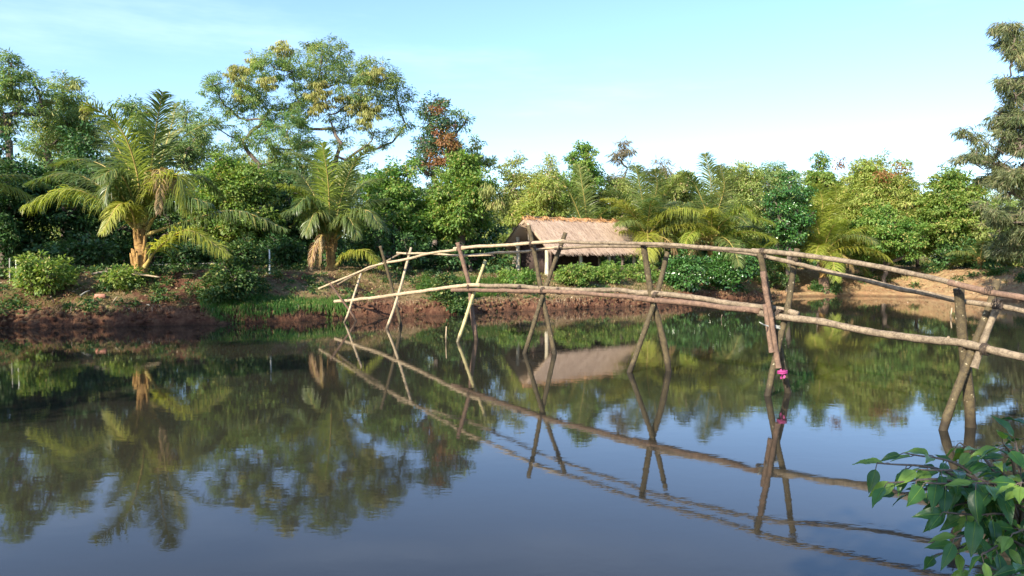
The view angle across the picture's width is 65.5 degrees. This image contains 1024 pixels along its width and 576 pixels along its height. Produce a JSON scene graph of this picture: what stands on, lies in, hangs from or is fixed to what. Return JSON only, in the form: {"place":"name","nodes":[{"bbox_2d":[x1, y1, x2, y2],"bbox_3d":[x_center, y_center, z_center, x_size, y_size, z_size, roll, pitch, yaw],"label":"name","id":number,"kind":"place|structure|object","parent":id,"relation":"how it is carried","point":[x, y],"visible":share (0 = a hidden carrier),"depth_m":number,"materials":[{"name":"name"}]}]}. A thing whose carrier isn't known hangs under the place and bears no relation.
{"place":"outdoors","nodes":[
{"label":"outdoors","id":0,"kind":"place"},
{"bbox_2d":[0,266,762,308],"bbox_3d":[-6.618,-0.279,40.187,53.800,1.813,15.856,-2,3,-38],"label":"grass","id":1,"kind":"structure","parent":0,"point":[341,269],"depth_m":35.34,"materials":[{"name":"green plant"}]},
{"bbox_2d":[0,296,1023,575],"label":"water","id":2,"kind":"structure","parent":0,"point":[374,446],"depth_m":10.74,"materials":[{"name":"blue liquid"}]},
{"bbox_2d":[0,256,1023,327],"bbox_3d":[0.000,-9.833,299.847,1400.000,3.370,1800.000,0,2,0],"label":"ground","id":3,"kind":"structure","parent":0,"point":[179,317],"depth_m":33.81,"materials":[{"name":"soil"}]},
{"bbox_2d":[0,158,50,212],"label":"coconut palm","id":4,"kind":"object","parent":3,"relation":"on","point":[4,186],"visible":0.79,"depth_m":36.59,"materials":[{"name":"green plant"}]},
{"bbox_2d":[0,47,62,266],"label":"feathery tree","id":5,"kind":"object","parent":3,"relation":"on","point":[11,96],"visible":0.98,"depth_m":45.45,"materials":[{"name":"green plant"}]},
{"bbox_2d":[0,125,65,267],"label":"broadleaf tree","id":6,"kind":"object","parent":3,"relation":"on","point":[15,236],"visible":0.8,"depth_m":39.34,"materials":[{"name":"green plant"}]},
{"bbox_2d":[3,250,79,296],"bbox_3d":[-17.426,-0.440,29.587,2.513,2.041,2.821,-1,3,-31],"label":"shrub","id":7,"kind":"object","parent":3,"relation":"on","point":[37,273],"visible":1,"depth_m":29.18,"materials":[{"name":"green plant"}]},
{"bbox_2d":[12,69,107,236],"bbox_3d":[-27.787,-7.312,49.943,5.805,12.498,6.028,0,2,0],"label":"feathery tree","id":8,"kind":"object","parent":3,"relation":"on","point":[69,107],"visible":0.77,"depth_m":48.78,"materials":[{"name":"green plant"}]},
{"bbox_2d":[15,120,125,267],"bbox_3d":[-22.908,-4.752,41.735,6.920,8.196,5.956,0,2,0],"label":"broadleaf tree","id":9,"kind":"object","parent":3,"relation":"on","point":[76,145],"visible":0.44,"depth_m":40.87,"materials":[{"name":"green plant"}]},
{"bbox_2d":[23,227,120,268],"bbox_3d":[-19.730,-1.650,36.181,3.708,2.208,3.419,1,3,30],"label":"shrub","id":10,"kind":"object","parent":3,"relation":"on","point":[87,252],"visible":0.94,"depth_m":35.62,"materials":[{"name":"green plant"}]},
{"bbox_2d":[94,294,105,297],"bbox_3d":[-15.274,0.302,29.536,0.360,0.160,0.200,-1,2,-17],"label":"brick","id":11,"kind":"object","parent":3,"relation":"on","point":[101,295],"visible":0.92,"depth_m":29.45,"materials":[{"name":"orange brick"}]},
{"bbox_2d":[99,263,153,289],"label":"shrub","id":12,"kind":"object","parent":3,"relation":"on","point":[120,276],"visible":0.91,"depth_m":30.41,"materials":[{"name":"green plant"}]},
{"bbox_2d":[86,92,168,262],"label":"feathery tree","id":13,"kind":"object","parent":3,"relation":"on","point":[127,106],"visible":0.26,"depth_m":51.22,"materials":[{"name":"green plant"}]},
{"bbox_2d":[131,273,159,277],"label":"branch","id":14,"kind":"object","parent":3,"relation":"on","point":[147,275],"visible":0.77,"depth_m":30.88,"materials":[{"name":"beige wood"}]},
{"bbox_2d":[98,149,194,266],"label":"broadleaf tree","id":15,"kind":"object","parent":3,"relation":"on","point":[124,232],"visible":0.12,"depth_m":42.27,"materials":[{"name":"green plant"}]},
{"bbox_2d":[19,88,289,281],"bbox_3d":[-14.108,-3.968,31.804,11.092,7.449,6.335,0,2,0],"label":"coconut palm","id":16,"kind":"object","parent":3,"relation":"on","point":[141,186],"visible":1,"depth_m":30.43,"materials":[{"name":"green plant"}]},
{"bbox_2d":[153,262,220,266],"bbox_3d":[-14.602,-0.884,36.496,3.791,0.597,0.076,0,2,0],"label":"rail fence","id":17,"kind":"object","parent":3,"relation":"on","point":[189,264],"visible":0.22,"depth_m":36.45,"materials":[{"name":"brown wood"}]},
{"bbox_2d":[159,99,221,236],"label":"feathery tree","id":18,"kind":"object","parent":3,"relation":"on","point":[188,156],"visible":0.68,"depth_m":53.41,"materials":[{"name":"green plant"}]},
{"bbox_2d":[159,237,225,268],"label":"shrub","id":19,"kind":"object","parent":3,"relation":"on","point":[196,254],"visible":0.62,"depth_m":36.31,"materials":[{"name":"green plant"}]},
{"bbox_2d":[194,253,261,303],"bbox_3d":[-10.777,-0.242,30.337,2.270,2.300,2.294,1,3,33],"label":"shrub","id":20,"kind":"object","parent":3,"relation":"on","point":[238,286],"visible":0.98,"depth_m":29.92,"materials":[{"name":"green plant"}]},
{"bbox_2d":[173,150,291,250],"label":"broadleaf tree","id":21,"kind":"object","parent":3,"relation":"on","point":[241,185],"visible":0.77,"depth_m":39.04,"materials":[{"name":"green plant"}]},
{"bbox_2d":[222,232,273,273],"bbox_3d":[-10.429,-0.877,31.408,1.909,2.713,1.819,0,2,0],"label":"shrub","id":22,"kind":"object","parent":3,"relation":"on","point":[246,249],"visible":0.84,"depth_m":31.19,"materials":[{"name":"green plant"}]},
{"bbox_2d":[184,39,322,209],"bbox_3d":[-19.135,-9.806,59.614,10.461,16.722,7.248,0,2,11],"label":"feathery tree","id":23,"kind":"object","parent":3,"relation":"on","point":[251,100],"visible":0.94,"depth_m":58.80,"materials":[{"name":"green plant"}]},
{"bbox_2d":[197,293,350,323],"bbox_3d":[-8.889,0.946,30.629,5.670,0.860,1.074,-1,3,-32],"label":"grass","id":24,"kind":"structure","parent":3,"relation":"on","point":[290,310],"depth_m":30.23,"materials":[{"name":"green plant"}]},
{"bbox_2d":[253,230,307,267],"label":"shrub","id":25,"kind":"object","parent":3,"relation":"on","point":[285,251],"visible":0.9,"depth_m":37.45,"materials":[{"name":"green plant"}]},
{"bbox_2d":[261,152,321,265],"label":"broadleaf tree","id":26,"kind":"object","parent":3,"relation":"on","point":[295,229],"visible":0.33,"depth_m":41.87,"materials":[{"name":"green plant"}]},
{"bbox_2d":[275,141,392,270],"bbox_3d":[-8.365,-3.583,37.038,5.663,5.972,4.952,0,2,0],"label":"coconut palm","id":27,"kind":"object","parent":3,"relation":"on","point":[328,203],"visible":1,"depth_m":35.99,"materials":[{"name":"green plant"}]},
{"bbox_2d":[287,32,419,262],"bbox_3d":[-12.681,-10.461,61.295,11.285,17.983,7.324,0,2,0],"label":"feathery tree","id":28,"kind":"object","parent":3,"relation":"on","point":[356,102],"visible":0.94,"depth_m":60.25,"materials":[{"name":"green plant"}]},
{"bbox_2d":[0,260,749,315],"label":"weeds","id":29,"kind":"object","parent":3,"relation":"on","point":[156,269],"visible":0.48,"depth_m":31.66,"materials":[{"name":"green plant"}]},
{"bbox_2d":[1,290,771,322],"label":"roots","id":30,"kind":"object","parent":3,"relation":"on","point":[382,302],"visible":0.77,"depth_m":33.49,"materials":[{"name":"brown plant"}]},
{"bbox_2d":[344,208,429,267],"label":"broadleaf tree","id":31,"kind":"object","parent":3,"relation":"on","point":[376,240],"visible":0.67,"depth_m":38.52,"materials":[{"name":"green plant"}]},
{"bbox_2d":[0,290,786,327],"bbox_3d":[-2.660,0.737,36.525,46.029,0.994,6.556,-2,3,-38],"label":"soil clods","id":32,"kind":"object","parent":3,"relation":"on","point":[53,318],"visible":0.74,"depth_m":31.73,"materials":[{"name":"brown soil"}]},
{"bbox_2d":[356,155,449,269],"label":"broadleaf tree","id":33,"kind":"object","parent":3,"relation":"on","point":[397,189],"visible":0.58,"depth_m":40.90,"materials":[{"name":"green plant"}]},
{"bbox_2d":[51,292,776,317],"bbox_3d":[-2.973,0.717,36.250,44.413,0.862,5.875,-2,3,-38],"label":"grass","id":34,"kind":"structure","parent":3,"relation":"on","point":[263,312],"depth_m":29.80,"materials":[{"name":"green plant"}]},
{"bbox_2d":[405,90,463,268],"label":"broadleaf tree","id":35,"kind":"object","parent":3,"relation":"on","point":[432,146],"visible":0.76,"depth_m":49.04,"materials":[{"name":"green plant"}]},
{"bbox_2d":[427,271,464,305],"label":"shrub","id":36,"kind":"object","parent":3,"relation":"on","point":[443,295],"visible":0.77,"depth_m":34.21,"materials":[{"name":"green plant"}]},
{"bbox_2d":[436,106,475,267],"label":"feathery tree","id":37,"kind":"object","parent":3,"relation":"on","point":[462,115],"visible":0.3,"depth_m":51.33,"materials":[{"name":"green plant"}]},
{"bbox_2d":[439,294,475,314],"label":"shrub","id":38,"kind":"object","parent":3,"relation":"on","point":[459,306],"visible":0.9,"depth_m":33.95,"materials":[{"name":"green plant"}]},
{"bbox_2d":[414,274,502,297],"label":"grass","id":39,"kind":"structure","parent":3,"relation":"on","point":[484,280],"depth_m":37.40,"materials":[{"name":"green plant"}]},
{"bbox_2d":[415,148,504,271],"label":"broadleaf tree","id":40,"kind":"object","parent":3,"relation":"on","point":[466,202],"visible":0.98,"depth_m":40.99,"materials":[{"name":"green plant"}]},
{"bbox_2d":[432,214,509,271],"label":"broadleaf tree","id":41,"kind":"object","parent":3,"relation":"on","point":[480,240],"visible":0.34,"depth_m":43.35,"materials":[{"name":"green plant"}]},
{"bbox_2d":[466,133,500,269],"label":"broadleaf tree","id":42,"kind":"object","parent":3,"relation":"on","point":[488,162],"visible":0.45,"depth_m":53.59,"materials":[{"name":"green plant"}]},
{"bbox_2d":[0,130,1022,267],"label":"forest","id":43,"kind":"object","parent":3,"relation":"on","point":[503,238],"visible":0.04,"depth_m":65.43,"materials":[{"name":"green plant"}]},
{"bbox_2d":[0,225,1023,273],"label":"undergrowth","id":44,"kind":"object","parent":3,"relation":"on","point":[440,262],"visible":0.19,"depth_m":45.77,"materials":[{"name":"green plant"}]},
{"bbox_2d":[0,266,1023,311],"bbox_3d":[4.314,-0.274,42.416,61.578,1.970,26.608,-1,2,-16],"label":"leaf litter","id":45,"kind":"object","parent":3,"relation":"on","point":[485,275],"visible":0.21,"depth_m":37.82,"materials":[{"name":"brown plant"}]},
{"bbox_2d":[492,151,541,268],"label":"broadleaf tree","id":46,"kind":"object","parent":3,"relation":"on","point":[517,180],"visible":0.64,"depth_m":53.02,"materials":[{"name":"green plant"}]},
{"bbox_2d":[494,267,543,293],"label":"shrub","id":47,"kind":"object","parent":3,"relation":"on","point":[526,276],"visible":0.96,"depth_m":38.22,"materials":[{"name":"green plant"}]},
{"bbox_2d":[501,173,571,227],"bbox_3d":[1.563,-3.924,49.878,4.742,6.614,4.624,0,2,0],"label":"bamboo clump","id":48,"kind":"object","parent":3,"relation":"on","point":[544,201],"visible":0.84,"depth_m":48.91,"materials":[{"name":"green plant"}]},
{"bbox_2d":[536,152,575,216],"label":"broadleaf tree","id":49,"kind":"object","parent":3,"relation":"on","point":[551,171],"visible":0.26,"depth_m":55.45,"materials":[{"name":"green plant"}]},
{"bbox_2d":[499,215,648,274],"bbox_3d":[3.609,-2.354,45.461,8.263,3.545,5.012,-2,3,-41],"label":"thatched hut","id":50,"kind":"object","parent":3,"relation":"on","point":[573,228],"visible":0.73,"depth_m":44.15,"materials":[{"name":"brown plant"}]},
{"bbox_2d":[553,261,595,286],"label":"shrub","id":51,"kind":"object","parent":3,"relation":"on","point":[579,275],"visible":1,"depth_m":40.09,"materials":[{"name":"green plant"}]},
{"bbox_2d":[557,139,607,212],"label":"broadleaf tree","id":52,"kind":"object","parent":3,"relation":"on","point":[583,151],"visible":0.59,"depth_m":51.38,"materials":[{"name":"green plant"}]},
{"bbox_2d":[559,162,650,257],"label":"coconut palm","id":53,"kind":"object","parent":3,"relation":"on","point":[584,205],"visible":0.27,"depth_m":49.55,"materials":[{"name":"green plant"}]},
{"bbox_2d":[592,259,629,283],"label":"shrub","id":54,"kind":"object","parent":3,"relation":"on","point":[603,271],"visible":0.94,"depth_m":41.94,"materials":[{"name":"green plant"}]},
{"bbox_2d":[579,173,643,264],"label":"broadleaf tree","id":55,"kind":"object","parent":3,"relation":"on","point":[618,183],"visible":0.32,"depth_m":53.05,"materials":[{"name":"green plant"}]},
{"bbox_2d":[604,136,637,269],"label":"casuarina tree","id":56,"kind":"object","parent":3,"relation":"on","point":[622,155],"visible":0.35,"depth_m":59.38,"materials":[{"name":"green plant"}]},
{"bbox_2d":[624,260,664,281],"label":"shrub","id":57,"kind":"object","parent":3,"relation":"on","point":[636,272],"visible":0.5,"depth_m":43.37,"materials":[{"name":"green plant"}]},
{"bbox_2d":[633,156,676,268],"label":"casuarina tree","id":58,"kind":"object","parent":3,"relation":"on","point":[663,167],"visible":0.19,"depth_m":61.52,"materials":[{"name":"green plant"}]},
{"bbox_2d":[599,164,719,271],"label":"coconut palm","id":59,"kind":"object","parent":3,"relation":"on","point":[643,218],"visible":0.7,"depth_m":46.74,"materials":[{"name":"green plant"}]},
{"bbox_2d":[318,225,1023,430],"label":"pole bridge","id":60,"kind":"structure","parent":3,"relation":"on","point":[974,350],"depth_m":14.49,"materials":[{"name":"brown wood"}]},
{"bbox_2d":[777,369,787,378],"bbox_3d":[4.813,1.531,14.173,0.186,0.196,0.188,0,2,0],"label":"cloth","id":61,"kind":"object","parent":60,"relation":"attached to","point":[782,372],"visible":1,"depth_m":14.12,"materials":[{"name":"pink fabric"}]},
{"bbox_2d":[651,166,704,254],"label":"broadleaf tree","id":62,"kind":"object","parent":3,"relation":"on","point":[680,192],"visible":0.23,"depth_m":54.76,"materials":[{"name":"green plant"}]},
{"bbox_2d":[659,249,712,292],"bbox_3d":[9.468,-0.903,43.455,2.776,2.801,3.072,-1,3,-30],"label":"shrub","id":63,"kind":"object","parent":3,"relation":"on","point":[685,274],"visible":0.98,"depth_m":42.97,"materials":[{"name":"green plant"}]},
{"bbox_2d":[649,151,789,270],"bbox_3d":[12.518,-4.314,48.534,8.333,7.605,8.978,1,3,32],"label":"coconut palm","id":64,"kind":"object","parent":3,"relation":"on","point":[718,216],"visible":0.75,"depth_m":47.24,"materials":[{"name":"green plant"}]},
{"bbox_2d":[701,242,759,292],"bbox_3d":[12.471,-1.092,46.052,3.282,3.174,4.332,-1,2,-17],"label":"shrub","id":65,"kind":"object","parent":3,"relation":"on","point":[724,274],"visible":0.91,"depth_m":44.89,"materials":[{"name":"green plant"}]},
{"bbox_2d":[716,227,744,246],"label":"shrub","id":66,"kind":"object","parent":3,"relation":"on","point":[735,236],"visible":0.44,"depth_m":47.72,"materials":[{"name":"green plant"}]},
{"bbox_2d":[709,159,772,243],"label":"broadleaf tree","id":67,"kind":"object","parent":3,"relation":"on","point":[750,188],"visible":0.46,"depth_m":56.65,"materials":[{"name":"green plant"}]},
{"bbox_2d":[752,256,799,287],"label":"shrub","id":68,"kind":"object","parent":3,"relation":"on","point":[775,278],"visible":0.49,"depth_m":48.94,"materials":[{"name":"green plant"}]},
{"bbox_2d":[752,160,802,261],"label":"broadleaf tree","id":69,"kind":"object","parent":3,"relation":"on","point":[771,180],"visible":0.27,"depth_m":59.16,"materials":[{"name":"green plant"}]},
{"bbox_2d":[756,167,818,291],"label":"broadleaf tree","id":70,"kind":"object","parent":3,"relation":"on","point":[789,227],"visible":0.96,"depth_m":48.32,"materials":[{"name":"green plant"}]},
{"bbox_2d":[748,182,892,282],"bbox_3d":[19.998,-3.147,50.890,8.139,6.876,7.931,1,3,31],"label":"coconut palm","id":71,"kind":"object","parent":3,"relation":"on","point":[825,228],"visible":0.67,"depth_m":49.72,"materials":[{"name":"green plant"}]},
{"bbox_2d":[801,150,844,266],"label":"broadleaf tree","id":72,"kind":"object","parent":3,"relation":"on","point":[827,176],"visible":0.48,"depth_m":57.18,"materials":[{"name":"green plant"}]},
{"bbox_2d":[818,277,829,293],"bbox_3d":[19.670,-0.120,50.236,0.839,1.165,0.840,0,2,0],"label":"stump","id":73,"kind":"object","parent":3,"relation":"on","point":[824,281],"visible":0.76,"depth_m":49.95,"materials":[{"name":"brown wood"}]},
{"bbox_2d":[807,280,841,294],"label":"shrub","id":74,"kind":"object","parent":3,"relation":"on","point":[835,287],"visible":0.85,"depth_m":49.98,"materials":[{"name":"green plant"}]},
{"bbox_2d":[837,242,893,267],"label":"shrub","id":75,"kind":"object","parent":3,"relation":"on","point":[864,256],"visible":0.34,"depth_m":51.92,"materials":[{"name":"green plant"}]},
{"bbox_2d":[814,147,926,271],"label":"broadleaf tree","id":76,"kind":"object","parent":3,"relation":"on","point":[870,183],"visible":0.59,"depth_m":52.63,"materials":[{"name":"green plant"}]},
{"bbox_2d":[745,263,1023,290],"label":"weeds","id":77,"kind":"object","parent":3,"relation":"on","point":[997,270],"visible":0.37,"depth_m":48.14,"materials":[{"name":"green plant"}]},
{"bbox_2d":[843,200,931,282],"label":"broadleaf tree","id":78,"kind":"object","parent":3,"relation":"on","point":[904,240],"visible":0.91,"depth_m":49.84,"materials":[{"name":"green plant"}]},
{"bbox_2d":[769,266,1023,291],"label":"grass","id":79,"kind":"structure","parent":3,"relation":"on","point":[902,277],"depth_m":51.02,"materials":[{"name":"green plant"}]},
{"bbox_2d":[906,207,929,266],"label":"broadleaf tree","id":80,"kind":"object","parent":3,"relation":"on","point":[917,262],"visible":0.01,"depth_m":55.96,"materials":[{"name":"green plant"}]},
{"bbox_2d":[919,258,950,273],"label":"shrub","id":81,"kind":"object","parent":3,"relation":"on","point":[932,266],"visible":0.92,"depth_m":50.73,"materials":[{"name":"green plant"}]},
{"bbox_2d":[852,415,1023,575],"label":"shrub","id":82,"kind":"object","parent":3,"relation":"on","point":[994,512],"visible":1,"depth_m":2.24,"materials":[{"name":"green plant"}]},
{"bbox_2d":[906,161,1004,268],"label":"broadleaf tree","id":83,"kind":"object","parent":3,"relation":"on","point":[945,210],"visible":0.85,"depth_m":50.61,"materials":[{"name":"green plant"}]},
{"bbox_2d":[945,240,1016,269],"bbox_3d":[28.865,-1.888,49.107,3.846,2.071,3.996,-2,3,-42],"label":"shrub","id":84,"kind":"object","parent":3,"relation":"on","point":[977,252],"visible":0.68,"depth_m":48.86,"materials":[{"name":"green plant"}]},
{"bbox_2d":[946,17,1023,262],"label":"casuarina tree","id":85,"kind":"object","parent":3,"relation":"on","point":[1006,125],"visible":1,"depth_m":38.69,"materials":[{"name":"green plant"}]},
{"bbox_2d":[967,216,1023,266],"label":"broadleaf tree","id":86,"kind":"object","parent":3,"relation":"on","point":[982,232],"visible":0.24,"depth_m":49.68,"materials":[{"name":"green plant"}]},
{"bbox_2d":[0,0,1023,243],"label":"sky","id":87,"kind":"structure","parent":0,"point":[756,81],"materials":[{"name":"blue"}]}
]}

